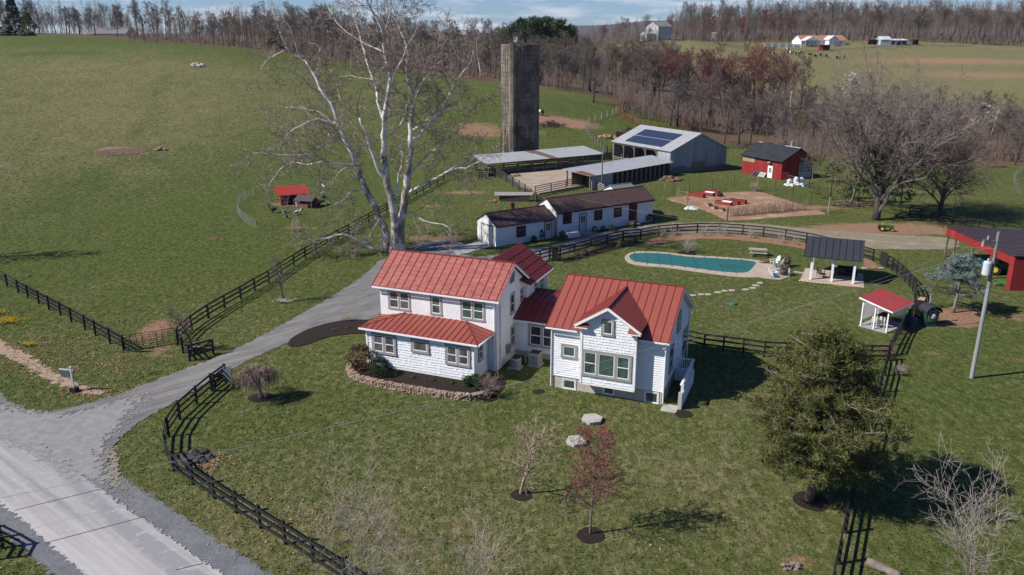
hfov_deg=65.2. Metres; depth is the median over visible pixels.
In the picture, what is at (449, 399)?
overhead wire
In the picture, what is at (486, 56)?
bare tree
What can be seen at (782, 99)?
bare tree
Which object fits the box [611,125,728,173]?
metal barn
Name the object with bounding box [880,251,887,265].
garden gate
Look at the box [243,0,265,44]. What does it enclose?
bare tree
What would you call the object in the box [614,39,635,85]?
bare tree
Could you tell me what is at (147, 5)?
bare tree
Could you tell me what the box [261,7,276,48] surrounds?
bare tree
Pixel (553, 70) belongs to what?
spreading bare tree
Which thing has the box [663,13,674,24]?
red budding tree
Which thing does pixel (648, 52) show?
bare tree
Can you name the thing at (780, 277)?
pool patio
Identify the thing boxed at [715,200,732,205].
raised bed
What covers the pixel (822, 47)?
horse shelter
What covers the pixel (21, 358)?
leaf litter
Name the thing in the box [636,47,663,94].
bare tree
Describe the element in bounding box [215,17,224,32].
bare tree
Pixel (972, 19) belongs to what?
bare tree
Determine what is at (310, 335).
mulch bed
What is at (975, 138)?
tan bare tree
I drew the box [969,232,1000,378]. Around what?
utility pole
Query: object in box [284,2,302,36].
bare tree
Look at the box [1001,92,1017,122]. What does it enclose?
tan bare tree
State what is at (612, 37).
distant woods
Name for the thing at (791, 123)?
spreading bare tree
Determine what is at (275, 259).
bare tree
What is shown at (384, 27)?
bare tree
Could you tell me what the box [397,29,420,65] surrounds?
bare tree
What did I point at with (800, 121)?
budding tree
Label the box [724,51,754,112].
red budding tree
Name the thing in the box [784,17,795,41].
red budding tree
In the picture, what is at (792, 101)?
pale bark tree
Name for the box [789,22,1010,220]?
bare tree
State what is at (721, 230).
shrub
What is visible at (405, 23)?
bare tree
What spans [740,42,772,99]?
red budding tree
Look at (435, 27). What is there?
bare tree
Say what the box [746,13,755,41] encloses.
bare tree
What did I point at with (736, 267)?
swimming pool
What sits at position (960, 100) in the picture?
bare tree
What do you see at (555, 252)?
gatepost
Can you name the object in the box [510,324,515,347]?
window
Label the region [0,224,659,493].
driveway
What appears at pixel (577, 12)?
sky
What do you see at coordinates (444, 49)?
bare tree
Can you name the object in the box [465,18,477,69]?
bare tree
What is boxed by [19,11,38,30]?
conifer
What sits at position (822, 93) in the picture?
bare tree
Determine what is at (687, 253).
mulch ring
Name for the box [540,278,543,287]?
window
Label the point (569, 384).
window
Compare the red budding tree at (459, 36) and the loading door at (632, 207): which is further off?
the red budding tree at (459, 36)
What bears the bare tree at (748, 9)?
on the ground at (104, 61)
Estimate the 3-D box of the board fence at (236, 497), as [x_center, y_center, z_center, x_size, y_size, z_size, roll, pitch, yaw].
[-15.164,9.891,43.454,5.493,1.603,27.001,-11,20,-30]
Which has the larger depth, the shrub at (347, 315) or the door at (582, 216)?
the door at (582, 216)
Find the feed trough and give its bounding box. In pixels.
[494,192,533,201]
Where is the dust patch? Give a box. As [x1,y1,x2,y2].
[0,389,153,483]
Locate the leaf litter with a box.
[0,339,103,395]
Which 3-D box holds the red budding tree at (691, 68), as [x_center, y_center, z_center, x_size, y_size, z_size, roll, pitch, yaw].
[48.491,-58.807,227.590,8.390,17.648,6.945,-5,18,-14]
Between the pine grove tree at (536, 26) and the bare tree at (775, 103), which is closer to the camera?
the bare tree at (775, 103)
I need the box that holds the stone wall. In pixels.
[345,358,490,400]
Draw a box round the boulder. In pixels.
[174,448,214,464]
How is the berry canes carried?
on the garden bed at (753, 199)
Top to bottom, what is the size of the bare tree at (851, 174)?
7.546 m
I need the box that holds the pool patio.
[759,263,789,279]
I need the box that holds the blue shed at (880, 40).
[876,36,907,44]
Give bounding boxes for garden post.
[828,197,830,213]
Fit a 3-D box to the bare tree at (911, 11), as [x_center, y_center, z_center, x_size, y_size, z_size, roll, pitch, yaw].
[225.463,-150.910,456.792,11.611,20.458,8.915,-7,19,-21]
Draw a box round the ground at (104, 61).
[0,33,1023,574]
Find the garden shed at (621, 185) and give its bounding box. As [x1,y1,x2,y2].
[598,182,633,190]
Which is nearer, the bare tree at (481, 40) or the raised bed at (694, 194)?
the raised bed at (694, 194)
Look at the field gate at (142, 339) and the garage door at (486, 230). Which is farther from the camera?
the garage door at (486, 230)
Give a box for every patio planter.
[779,263,789,275]
[782,255,790,264]
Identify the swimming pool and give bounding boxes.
[625,251,771,277]
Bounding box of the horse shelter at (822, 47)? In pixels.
[818,45,829,50]
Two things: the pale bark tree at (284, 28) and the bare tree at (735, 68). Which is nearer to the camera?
the bare tree at (735, 68)
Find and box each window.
[371,332,396,355]
[387,290,410,311]
[410,338,428,354]
[430,295,442,315]
[445,343,470,367]
[460,299,484,321]
[478,345,483,362]
[510,291,514,315]
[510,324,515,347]
[516,225,525,237]
[520,287,523,301]
[528,324,550,348]
[534,282,538,290]
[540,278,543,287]
[560,343,576,359]
[562,378,575,390]
[563,213,571,223]
[581,349,631,382]
[594,210,602,220]
[601,319,614,336]
[602,387,614,395]
[614,207,621,217]
[643,390,658,403]
[669,342,674,374]
[677,309,681,333]
[682,325,687,355]
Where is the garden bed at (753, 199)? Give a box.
[667,191,824,220]
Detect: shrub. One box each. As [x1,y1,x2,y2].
[341,309,356,319]
[344,343,375,371]
[368,357,389,375]
[461,372,479,386]
[473,378,487,390]
[477,368,503,401]
[531,235,536,241]
[539,229,544,239]
[559,231,564,237]
[607,224,614,230]
[647,213,654,220]
[652,226,665,237]
[664,226,678,235]
[678,237,697,252]
[697,221,709,235]
[717,224,726,234]
[744,228,756,238]
[750,182,759,190]
[776,234,785,242]
[880,341,895,358]
[893,364,907,375]
[982,470,992,478]
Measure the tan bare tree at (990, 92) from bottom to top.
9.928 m
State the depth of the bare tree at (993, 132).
168.39 m
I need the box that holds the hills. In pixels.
[139,10,1022,37]
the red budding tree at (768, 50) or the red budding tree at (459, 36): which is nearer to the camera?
the red budding tree at (768, 50)
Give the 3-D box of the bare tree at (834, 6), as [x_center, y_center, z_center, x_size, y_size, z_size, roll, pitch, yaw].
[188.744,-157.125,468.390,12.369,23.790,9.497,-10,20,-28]
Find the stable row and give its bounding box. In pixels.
[563,155,671,190]
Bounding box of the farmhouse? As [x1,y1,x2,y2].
[358,242,694,412]
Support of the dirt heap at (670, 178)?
on the ground at (104, 61)
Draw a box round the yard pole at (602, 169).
[601,149,603,187]
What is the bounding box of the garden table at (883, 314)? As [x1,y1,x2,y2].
[877,312,890,324]
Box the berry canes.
[723,199,812,215]
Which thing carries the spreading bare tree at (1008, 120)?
on the ground at (104, 61)
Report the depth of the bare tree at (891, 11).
458.68 m
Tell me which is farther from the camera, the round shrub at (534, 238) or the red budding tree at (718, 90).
the red budding tree at (718, 90)
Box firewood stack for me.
[914,295,926,318]
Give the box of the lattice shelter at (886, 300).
[858,288,913,333]
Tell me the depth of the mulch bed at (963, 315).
68.70 m
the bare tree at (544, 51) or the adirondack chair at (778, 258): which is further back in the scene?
the bare tree at (544, 51)
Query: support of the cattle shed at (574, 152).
on the ground at (104, 61)
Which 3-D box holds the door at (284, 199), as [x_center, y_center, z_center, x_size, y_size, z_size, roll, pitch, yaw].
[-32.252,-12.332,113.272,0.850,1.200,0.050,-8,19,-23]
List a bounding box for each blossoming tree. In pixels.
[711,32,717,43]
[842,72,863,100]
[972,103,995,127]
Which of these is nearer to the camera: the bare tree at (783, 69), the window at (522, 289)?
the window at (522, 289)
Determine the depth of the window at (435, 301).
57.74 m
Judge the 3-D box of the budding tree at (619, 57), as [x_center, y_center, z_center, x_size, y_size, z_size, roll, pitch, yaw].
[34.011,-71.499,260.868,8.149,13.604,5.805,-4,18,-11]
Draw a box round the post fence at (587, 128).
[586,102,633,158]
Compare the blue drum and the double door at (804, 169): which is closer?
the blue drum
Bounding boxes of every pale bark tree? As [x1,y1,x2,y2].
[231,9,249,41]
[278,12,287,50]
[471,28,484,76]
[784,81,801,130]
[983,98,1008,134]
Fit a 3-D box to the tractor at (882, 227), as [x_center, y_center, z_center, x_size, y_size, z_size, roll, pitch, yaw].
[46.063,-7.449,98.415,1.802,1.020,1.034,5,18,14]
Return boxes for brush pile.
[539,120,566,126]
[732,142,752,148]
[831,198,872,208]
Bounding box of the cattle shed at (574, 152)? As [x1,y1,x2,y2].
[474,146,603,175]
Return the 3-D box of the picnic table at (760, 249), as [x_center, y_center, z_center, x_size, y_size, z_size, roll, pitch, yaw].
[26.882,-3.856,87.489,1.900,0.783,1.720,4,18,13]
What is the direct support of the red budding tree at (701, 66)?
on the ground at (104, 61)
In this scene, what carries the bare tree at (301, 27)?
on the ground at (104, 61)
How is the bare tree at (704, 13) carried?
on the ground at (104, 61)
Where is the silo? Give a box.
[501,29,539,161]
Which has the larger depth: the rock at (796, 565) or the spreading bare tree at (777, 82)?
the spreading bare tree at (777, 82)
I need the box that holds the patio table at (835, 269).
[824,267,843,277]
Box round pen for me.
[617,101,691,130]
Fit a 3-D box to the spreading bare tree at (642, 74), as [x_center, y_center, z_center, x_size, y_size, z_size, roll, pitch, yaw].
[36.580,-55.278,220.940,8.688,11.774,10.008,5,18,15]
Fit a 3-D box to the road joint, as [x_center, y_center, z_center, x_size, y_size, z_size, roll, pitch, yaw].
[-19.610,11.917,38.512,11.405,0.012,4.008,13,22,36]
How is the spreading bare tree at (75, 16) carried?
on the ground at (104, 61)
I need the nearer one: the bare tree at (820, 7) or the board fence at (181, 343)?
the board fence at (181, 343)
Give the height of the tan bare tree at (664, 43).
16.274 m
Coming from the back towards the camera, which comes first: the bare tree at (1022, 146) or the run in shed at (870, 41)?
the run in shed at (870, 41)
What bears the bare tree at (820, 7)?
on the ground at (104, 61)
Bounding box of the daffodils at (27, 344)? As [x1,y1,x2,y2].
[19,340,36,346]
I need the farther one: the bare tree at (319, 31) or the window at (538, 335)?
the bare tree at (319, 31)
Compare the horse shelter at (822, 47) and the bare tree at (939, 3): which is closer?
the horse shelter at (822, 47)
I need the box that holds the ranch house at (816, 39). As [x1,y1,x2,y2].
[791,33,846,45]
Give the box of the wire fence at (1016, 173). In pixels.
[1013,164,1023,195]
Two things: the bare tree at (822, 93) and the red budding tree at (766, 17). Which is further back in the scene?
the red budding tree at (766, 17)
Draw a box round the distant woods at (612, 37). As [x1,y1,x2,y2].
[497,15,724,87]
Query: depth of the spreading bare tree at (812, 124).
182.32 m
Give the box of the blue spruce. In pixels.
[918,252,986,312]
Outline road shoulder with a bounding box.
[0,401,273,574]
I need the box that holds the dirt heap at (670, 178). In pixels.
[659,175,683,181]
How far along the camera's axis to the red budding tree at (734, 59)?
239.26 m
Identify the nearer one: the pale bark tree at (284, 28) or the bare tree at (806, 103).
the bare tree at (806, 103)
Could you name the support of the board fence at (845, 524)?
on the ground at (104, 61)
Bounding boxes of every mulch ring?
[248,392,273,402]
[483,396,496,401]
[510,489,532,500]
[532,389,544,393]
[576,527,604,543]
[674,410,692,417]
[677,251,696,254]
[793,491,828,511]
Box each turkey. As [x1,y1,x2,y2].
[268,203,276,212]
[308,198,318,206]
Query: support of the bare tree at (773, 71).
on the ground at (104, 61)
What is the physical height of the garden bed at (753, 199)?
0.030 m
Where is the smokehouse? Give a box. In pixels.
[919,294,942,326]
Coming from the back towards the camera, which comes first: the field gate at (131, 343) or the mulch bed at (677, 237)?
the mulch bed at (677, 237)
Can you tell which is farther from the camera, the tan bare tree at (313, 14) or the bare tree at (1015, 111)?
the tan bare tree at (313, 14)
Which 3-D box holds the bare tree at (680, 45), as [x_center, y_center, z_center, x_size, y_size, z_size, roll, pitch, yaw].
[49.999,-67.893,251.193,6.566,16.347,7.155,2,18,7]
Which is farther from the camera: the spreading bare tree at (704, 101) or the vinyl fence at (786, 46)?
the vinyl fence at (786, 46)
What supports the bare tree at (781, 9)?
on the ground at (104, 61)
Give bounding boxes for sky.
[0,0,1021,34]
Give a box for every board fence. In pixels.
[0,271,124,350]
[0,525,4,548]
[162,363,365,574]
[175,329,190,360]
[176,175,443,340]
[187,339,214,360]
[211,364,226,391]
[478,169,495,178]
[491,166,536,202]
[533,223,874,260]
[534,176,581,195]
[586,177,604,189]
[687,330,890,359]
[788,174,809,187]
[833,344,891,574]
[886,255,917,350]
[908,206,994,227]
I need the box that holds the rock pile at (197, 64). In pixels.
[190,62,204,66]
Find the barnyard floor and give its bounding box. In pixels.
[505,161,599,194]
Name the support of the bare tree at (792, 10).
on the ground at (104, 61)
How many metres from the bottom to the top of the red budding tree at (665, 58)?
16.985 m
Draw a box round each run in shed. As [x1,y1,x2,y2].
[865,39,876,44]
[909,39,919,44]
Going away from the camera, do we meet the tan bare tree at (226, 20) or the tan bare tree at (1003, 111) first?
the tan bare tree at (1003, 111)
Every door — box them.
[281,196,287,204]
[482,224,491,244]
[545,221,551,238]
[580,214,585,230]
[628,202,636,220]
[665,381,668,397]
[767,166,771,177]
[799,162,811,177]
[928,310,937,321]
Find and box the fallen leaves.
[0,226,913,568]
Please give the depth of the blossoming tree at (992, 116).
195.76 m
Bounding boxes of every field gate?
[122,332,149,348]
[124,340,138,350]
[149,328,175,344]
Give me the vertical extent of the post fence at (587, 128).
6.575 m
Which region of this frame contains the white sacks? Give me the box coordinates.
[784,182,804,186]
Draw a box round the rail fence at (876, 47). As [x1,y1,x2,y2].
[726,44,1022,51]
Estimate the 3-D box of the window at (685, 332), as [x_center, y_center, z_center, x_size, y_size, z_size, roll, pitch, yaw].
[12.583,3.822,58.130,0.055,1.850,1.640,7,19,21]
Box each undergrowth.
[127,26,556,85]
[540,68,1023,161]
[678,30,1023,46]
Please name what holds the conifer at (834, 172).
on the ground at (104, 61)
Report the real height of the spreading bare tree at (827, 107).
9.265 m
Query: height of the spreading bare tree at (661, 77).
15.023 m
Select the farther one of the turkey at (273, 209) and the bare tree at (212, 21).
the bare tree at (212, 21)
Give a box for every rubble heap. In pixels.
[153,146,168,150]
[598,134,616,138]
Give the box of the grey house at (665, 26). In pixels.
[640,21,672,40]
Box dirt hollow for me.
[98,148,147,154]
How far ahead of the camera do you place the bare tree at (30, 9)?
347.70 m
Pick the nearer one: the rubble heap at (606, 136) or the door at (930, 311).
the door at (930, 311)
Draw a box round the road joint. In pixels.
[14,488,202,569]
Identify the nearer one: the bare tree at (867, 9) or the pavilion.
the pavilion
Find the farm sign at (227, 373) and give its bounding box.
[223,367,232,381]
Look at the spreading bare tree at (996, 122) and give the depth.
168.77 m
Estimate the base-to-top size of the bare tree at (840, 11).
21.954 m
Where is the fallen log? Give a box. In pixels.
[866,558,901,574]
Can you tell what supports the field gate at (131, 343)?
on the ground at (104, 61)
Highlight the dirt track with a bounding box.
[650,222,959,249]
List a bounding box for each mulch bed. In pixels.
[288,319,367,345]
[353,364,504,396]
[562,241,638,262]
[644,233,805,248]
[862,258,878,268]
[938,307,981,323]
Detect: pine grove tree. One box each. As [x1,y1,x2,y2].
[501,21,525,43]
[515,16,533,43]
[520,15,548,43]
[539,16,554,40]
[546,18,571,44]
[561,23,579,47]
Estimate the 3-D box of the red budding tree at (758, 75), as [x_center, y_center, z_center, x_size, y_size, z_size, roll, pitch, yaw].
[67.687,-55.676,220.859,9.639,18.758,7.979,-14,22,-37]
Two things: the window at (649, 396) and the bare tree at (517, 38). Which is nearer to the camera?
the window at (649, 396)
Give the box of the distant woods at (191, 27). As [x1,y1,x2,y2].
[0,0,574,75]
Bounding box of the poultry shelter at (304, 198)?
[293,194,315,208]
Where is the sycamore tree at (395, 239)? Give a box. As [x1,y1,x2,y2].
[226,0,507,258]
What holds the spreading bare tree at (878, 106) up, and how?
on the ground at (104, 61)
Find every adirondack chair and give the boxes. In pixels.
[767,268,778,277]
[770,255,780,265]
[774,258,784,266]
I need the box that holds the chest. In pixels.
[567,231,580,238]
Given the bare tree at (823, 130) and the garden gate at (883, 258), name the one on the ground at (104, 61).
the bare tree at (823, 130)
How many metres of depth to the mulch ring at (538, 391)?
54.10 m
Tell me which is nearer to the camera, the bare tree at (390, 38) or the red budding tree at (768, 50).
the red budding tree at (768, 50)
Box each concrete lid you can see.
[566,435,585,447]
[581,413,602,425]
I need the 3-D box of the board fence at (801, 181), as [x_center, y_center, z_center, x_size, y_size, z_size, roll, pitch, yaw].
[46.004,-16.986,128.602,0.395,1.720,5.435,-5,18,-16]
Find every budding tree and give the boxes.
[64,7,76,33]
[191,11,201,35]
[318,9,332,42]
[340,11,354,56]
[447,23,465,68]
[543,37,562,74]
[565,420,633,533]
[566,45,581,78]
[585,41,598,69]
[597,23,607,47]
[605,48,627,80]
[618,16,631,39]
[649,53,671,101]
[660,44,678,94]
[661,51,682,100]
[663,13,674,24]
[666,46,697,96]
[670,48,698,104]
[690,42,731,110]
[692,58,722,94]
[696,52,708,95]
[702,18,710,40]
[704,13,716,40]
[705,54,728,111]
[721,57,738,98]
[722,11,732,41]
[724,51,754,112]
[737,14,747,40]
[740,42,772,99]
[744,53,776,116]
[746,41,778,100]
[758,6,775,41]
[768,49,802,108]
[775,15,786,41]
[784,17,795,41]
[795,109,814,143]
[831,150,847,185]
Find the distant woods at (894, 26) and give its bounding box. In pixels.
[670,0,1023,41]
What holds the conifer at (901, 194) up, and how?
on the ground at (104, 61)
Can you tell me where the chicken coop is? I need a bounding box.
[274,184,308,204]
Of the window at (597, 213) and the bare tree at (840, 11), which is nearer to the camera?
the window at (597, 213)
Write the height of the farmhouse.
8.700 m
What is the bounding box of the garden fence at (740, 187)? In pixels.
[664,179,827,209]
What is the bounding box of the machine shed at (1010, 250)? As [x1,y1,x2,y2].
[944,226,1023,290]
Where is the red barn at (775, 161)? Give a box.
[740,141,814,179]
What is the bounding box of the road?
[0,435,223,574]
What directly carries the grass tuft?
on the mulch bed at (602, 250)
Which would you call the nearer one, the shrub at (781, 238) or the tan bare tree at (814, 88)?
the shrub at (781, 238)
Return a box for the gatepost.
[551,245,558,260]
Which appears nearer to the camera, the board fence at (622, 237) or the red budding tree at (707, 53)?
the board fence at (622, 237)
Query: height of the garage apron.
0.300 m
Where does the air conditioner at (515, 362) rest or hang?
on the ground at (104, 61)
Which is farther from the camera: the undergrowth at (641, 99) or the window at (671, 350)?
the undergrowth at (641, 99)
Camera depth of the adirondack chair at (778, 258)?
83.61 m
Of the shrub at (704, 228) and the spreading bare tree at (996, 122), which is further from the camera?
the spreading bare tree at (996, 122)
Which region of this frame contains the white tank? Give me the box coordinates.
[793,176,797,184]
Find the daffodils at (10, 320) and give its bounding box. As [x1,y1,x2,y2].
[0,315,29,325]
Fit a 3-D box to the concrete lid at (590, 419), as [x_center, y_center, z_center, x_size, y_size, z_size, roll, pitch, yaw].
[5.002,8.289,49.998,1.380,0.320,1.195,-4,18,-11]
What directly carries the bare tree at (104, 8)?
on the ground at (104, 61)
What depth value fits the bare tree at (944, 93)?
225.59 m
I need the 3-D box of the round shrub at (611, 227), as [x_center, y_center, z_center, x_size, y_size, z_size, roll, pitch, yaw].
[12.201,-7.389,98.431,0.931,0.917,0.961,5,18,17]
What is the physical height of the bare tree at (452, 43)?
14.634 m
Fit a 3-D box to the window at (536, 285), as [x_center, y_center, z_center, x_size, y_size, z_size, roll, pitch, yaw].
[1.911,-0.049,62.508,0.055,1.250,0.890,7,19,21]
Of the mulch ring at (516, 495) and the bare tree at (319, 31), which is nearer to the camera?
the mulch ring at (516, 495)
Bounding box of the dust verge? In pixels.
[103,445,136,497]
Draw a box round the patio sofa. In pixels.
[835,265,857,276]
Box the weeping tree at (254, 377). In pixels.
[229,363,286,398]
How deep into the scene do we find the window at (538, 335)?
59.16 m
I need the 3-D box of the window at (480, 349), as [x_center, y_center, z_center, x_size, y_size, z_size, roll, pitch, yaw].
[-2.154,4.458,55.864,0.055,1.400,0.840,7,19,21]
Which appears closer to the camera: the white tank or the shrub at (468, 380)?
the shrub at (468, 380)
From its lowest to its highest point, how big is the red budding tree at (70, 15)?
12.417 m
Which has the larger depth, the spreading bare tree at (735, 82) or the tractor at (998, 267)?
the spreading bare tree at (735, 82)
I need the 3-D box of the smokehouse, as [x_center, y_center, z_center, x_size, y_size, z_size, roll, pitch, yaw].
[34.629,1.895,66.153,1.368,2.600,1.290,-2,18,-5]
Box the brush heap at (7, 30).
[0,25,36,35]
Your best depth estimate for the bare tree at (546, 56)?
240.60 m
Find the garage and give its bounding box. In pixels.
[475,202,555,246]
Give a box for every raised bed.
[689,192,705,197]
[698,191,714,196]
[704,189,720,194]
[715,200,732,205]
[722,199,739,204]
[729,198,746,203]
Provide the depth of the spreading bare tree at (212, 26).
295.77 m
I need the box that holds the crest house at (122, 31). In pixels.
[89,27,134,35]
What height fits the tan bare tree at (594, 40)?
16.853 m
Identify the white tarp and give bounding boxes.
[684,206,698,209]
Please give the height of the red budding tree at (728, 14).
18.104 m
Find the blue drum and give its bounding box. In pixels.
[979,259,985,268]
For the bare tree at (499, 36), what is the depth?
253.07 m
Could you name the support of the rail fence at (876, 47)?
on the ground at (104, 61)
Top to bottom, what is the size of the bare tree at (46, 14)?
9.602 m
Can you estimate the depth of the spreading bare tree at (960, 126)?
173.05 m
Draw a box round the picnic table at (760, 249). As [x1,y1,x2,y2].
[749,248,766,256]
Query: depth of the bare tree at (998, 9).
451.60 m
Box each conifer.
[3,0,23,28]
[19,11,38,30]
[266,26,283,50]
[810,158,849,198]
[841,152,872,201]
[887,157,917,207]
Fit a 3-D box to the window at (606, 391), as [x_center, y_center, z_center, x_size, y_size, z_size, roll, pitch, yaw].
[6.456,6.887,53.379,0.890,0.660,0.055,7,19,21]
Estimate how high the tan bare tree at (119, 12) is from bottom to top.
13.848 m
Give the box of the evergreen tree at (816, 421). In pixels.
[730,317,919,501]
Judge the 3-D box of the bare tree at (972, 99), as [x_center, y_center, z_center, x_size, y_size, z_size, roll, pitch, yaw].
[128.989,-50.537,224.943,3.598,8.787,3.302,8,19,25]
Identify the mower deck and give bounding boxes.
[994,279,1005,285]
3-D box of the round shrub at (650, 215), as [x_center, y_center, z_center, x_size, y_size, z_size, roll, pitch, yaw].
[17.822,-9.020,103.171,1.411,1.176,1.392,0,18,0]
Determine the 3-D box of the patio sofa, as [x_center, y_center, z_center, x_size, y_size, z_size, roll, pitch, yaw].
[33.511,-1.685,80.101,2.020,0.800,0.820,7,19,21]
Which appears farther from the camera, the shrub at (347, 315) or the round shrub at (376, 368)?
the shrub at (347, 315)
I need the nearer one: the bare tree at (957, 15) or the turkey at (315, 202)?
the turkey at (315, 202)
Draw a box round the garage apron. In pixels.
[450,241,490,254]
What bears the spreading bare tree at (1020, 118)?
on the ground at (104, 61)
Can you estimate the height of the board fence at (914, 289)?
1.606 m
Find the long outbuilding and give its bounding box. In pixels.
[535,185,654,235]
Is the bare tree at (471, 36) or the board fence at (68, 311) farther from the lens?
the bare tree at (471, 36)
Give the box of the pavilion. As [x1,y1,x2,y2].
[798,236,864,287]
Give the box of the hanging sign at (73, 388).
[59,367,78,392]
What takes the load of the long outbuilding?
on the ground at (104, 61)
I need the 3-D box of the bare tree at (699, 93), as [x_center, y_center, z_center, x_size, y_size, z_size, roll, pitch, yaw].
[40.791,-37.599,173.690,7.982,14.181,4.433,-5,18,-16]
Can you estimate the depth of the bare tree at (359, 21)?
355.70 m
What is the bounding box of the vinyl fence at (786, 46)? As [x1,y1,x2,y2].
[764,43,800,47]
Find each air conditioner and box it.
[508,356,523,370]
[527,349,543,367]
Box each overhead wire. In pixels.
[1,242,980,536]
[2,246,991,497]
[547,190,993,248]
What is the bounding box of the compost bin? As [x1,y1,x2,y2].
[907,316,917,328]
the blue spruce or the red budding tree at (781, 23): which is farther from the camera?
the red budding tree at (781, 23)
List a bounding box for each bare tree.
[17,0,35,29]
[24,0,35,32]
[31,9,43,32]
[42,11,58,32]
[55,5,73,33]
[66,10,87,34]
[82,7,95,29]
[85,11,104,35]
[98,3,110,26]
[108,5,119,26]
[110,13,124,36]
[112,3,126,25]
[124,11,156,38]
[128,0,142,37]
[139,0,157,36]
[150,4,161,36]
[159,0,170,39]
[164,9,174,29]
[164,305,197,343]
[171,6,186,34]
[178,11,189,33]
[194,19,204,42]
[203,17,225,43]
[206,11,218,40]
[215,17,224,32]
[218,10,234,45]
[229,19,241,45]
[241,17,250,47]
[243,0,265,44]
[246,9,263,48]
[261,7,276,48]
[267,255,288,301]
[279,438,428,574]
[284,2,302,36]
[285,16,296,49]
[294,6,302,28]
[296,8,325,54]
[298,14,303,50]
[303,5,321,49]
[311,21,324,45]
[313,3,330,46]
[317,6,332,46]
[319,15,335,56]
[325,8,339,52]
[343,25,355,59]
[350,24,364,54]
[355,11,367,51]
[359,17,372,58]
[362,19,380,60]
[370,25,384,57]
[374,12,392,43]
[378,18,397,58]
[395,12,417,44]
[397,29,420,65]
[413,25,440,69]
[413,28,430,62]
[415,20,427,38]
[422,491,547,574]
[431,20,440,61]
[436,43,451,71]
[444,28,460,73]
[446,19,463,64]
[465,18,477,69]
[467,32,475,75]
[472,34,484,59]
[475,18,497,68]
[479,21,492,68]
[480,40,493,68]
[488,45,501,70]
[490,27,505,78]
[492,23,508,72]
[495,412,566,494]
[511,32,521,43]
[528,35,544,46]
[539,50,552,84]
[540,36,549,73]
[540,45,576,87]
[540,47,556,85]
[542,49,578,87]
[552,32,576,77]
[569,50,580,83]
[574,66,606,102]
[575,36,593,71]
[575,52,607,91]
[579,33,593,88]
[581,36,604,75]
[599,43,615,80]
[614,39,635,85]
[621,49,635,83]
[622,56,678,101]
[629,39,640,84]
[630,28,655,89]
[631,57,648,89]
[633,66,659,101]
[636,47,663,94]
[641,14,650,25]
[647,44,663,92]
[652,41,664,62]
[659,40,680,56]
[662,79,690,125]
[663,44,681,96]
[664,84,699,126]
[667,58,697,103]
[679,0,695,39]
[679,16,691,39]
[681,80,702,111]
[683,48,694,78]
[683,81,717,132]
[685,3,698,29]
[687,87,723,115]
[691,52,704,81]
[696,54,711,100]
[700,4,715,41]
[701,6,708,19]
[703,62,726,124]
[711,84,753,129]
[713,0,726,40]
[713,19,727,40]
[716,72,749,113]
[716,99,767,143]
[717,4,733,35]
[719,83,743,143]
[722,57,742,99]
[727,97,756,131]
[728,5,740,40]
[728,73,764,109]
[740,0,756,40]
[740,93,783,131]
[742,102,766,142]
[743,62,761,100]
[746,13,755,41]
[751,7,760,30]
[759,91,782,132]
[761,111,793,142]
[763,70,796,112]
[764,51,787,105]
[770,4,781,39]
[772,0,787,39]
[773,115,804,145]
[774,94,789,111]
[775,55,789,91]
[776,90,799,133]
[783,58,800,102]
[785,7,798,37]
[787,88,815,131]
[787,100,803,122]
[789,6,805,34]
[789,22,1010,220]
[790,88,801,99]
[795,52,815,103]
[796,115,825,142]
[798,84,818,120]
[802,149,823,182]
[804,0,820,34]
[808,105,823,120]
[810,85,820,112]
[811,127,833,164]
[814,95,839,120]
[815,1,830,32]
[817,86,827,111]
[824,106,852,148]
[827,0,842,34]
[836,2,850,34]
[842,0,859,37]
[842,92,865,109]
[844,157,873,205]
[851,5,863,29]
[858,3,874,39]
[864,97,895,118]
[869,5,883,38]
[873,0,890,34]
[885,4,902,35]
[887,84,901,107]
[892,107,1004,216]
[897,4,908,36]
[897,431,1023,574]
[900,5,917,36]
[912,4,926,38]
[920,3,938,37]
[929,0,951,41]
[929,85,949,107]
[935,116,961,142]
[938,4,954,41]
[940,103,966,128]
[946,116,970,143]
[949,94,968,111]
[952,7,963,41]
[957,4,981,43]
[966,8,981,42]
[966,93,976,121]
[967,130,983,166]
[968,96,995,128]
[974,12,988,43]
[976,89,992,107]
[977,122,1001,141]
[981,113,1023,153]
[982,8,992,43]
[985,93,1002,125]
[986,3,1008,44]
[991,112,1023,133]
[993,100,1011,132]
[999,12,1014,44]
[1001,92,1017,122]
[1001,119,1023,158]
[1005,123,1022,158]
[1006,11,1021,44]
[1006,102,1023,127]
[1009,126,1023,164]
[1012,106,1023,140]
[1016,0,1023,44]
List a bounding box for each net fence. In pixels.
[236,189,256,228]
[257,211,357,230]
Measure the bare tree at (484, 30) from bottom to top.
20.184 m
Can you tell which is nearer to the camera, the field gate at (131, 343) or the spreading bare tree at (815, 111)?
the field gate at (131, 343)
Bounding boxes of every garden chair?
[871,316,878,326]
[879,316,886,326]
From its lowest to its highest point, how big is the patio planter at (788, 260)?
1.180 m
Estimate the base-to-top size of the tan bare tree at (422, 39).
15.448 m
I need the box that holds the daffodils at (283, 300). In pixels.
[272,298,296,303]
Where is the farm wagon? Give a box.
[615,130,625,136]
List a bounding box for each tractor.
[878,222,894,231]
[993,259,1008,274]
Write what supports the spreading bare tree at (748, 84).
on the ground at (104, 61)
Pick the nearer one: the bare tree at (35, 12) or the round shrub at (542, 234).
the round shrub at (542, 234)
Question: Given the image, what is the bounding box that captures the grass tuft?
[570,252,577,257]
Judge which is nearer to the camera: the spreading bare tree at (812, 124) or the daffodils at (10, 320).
the daffodils at (10, 320)

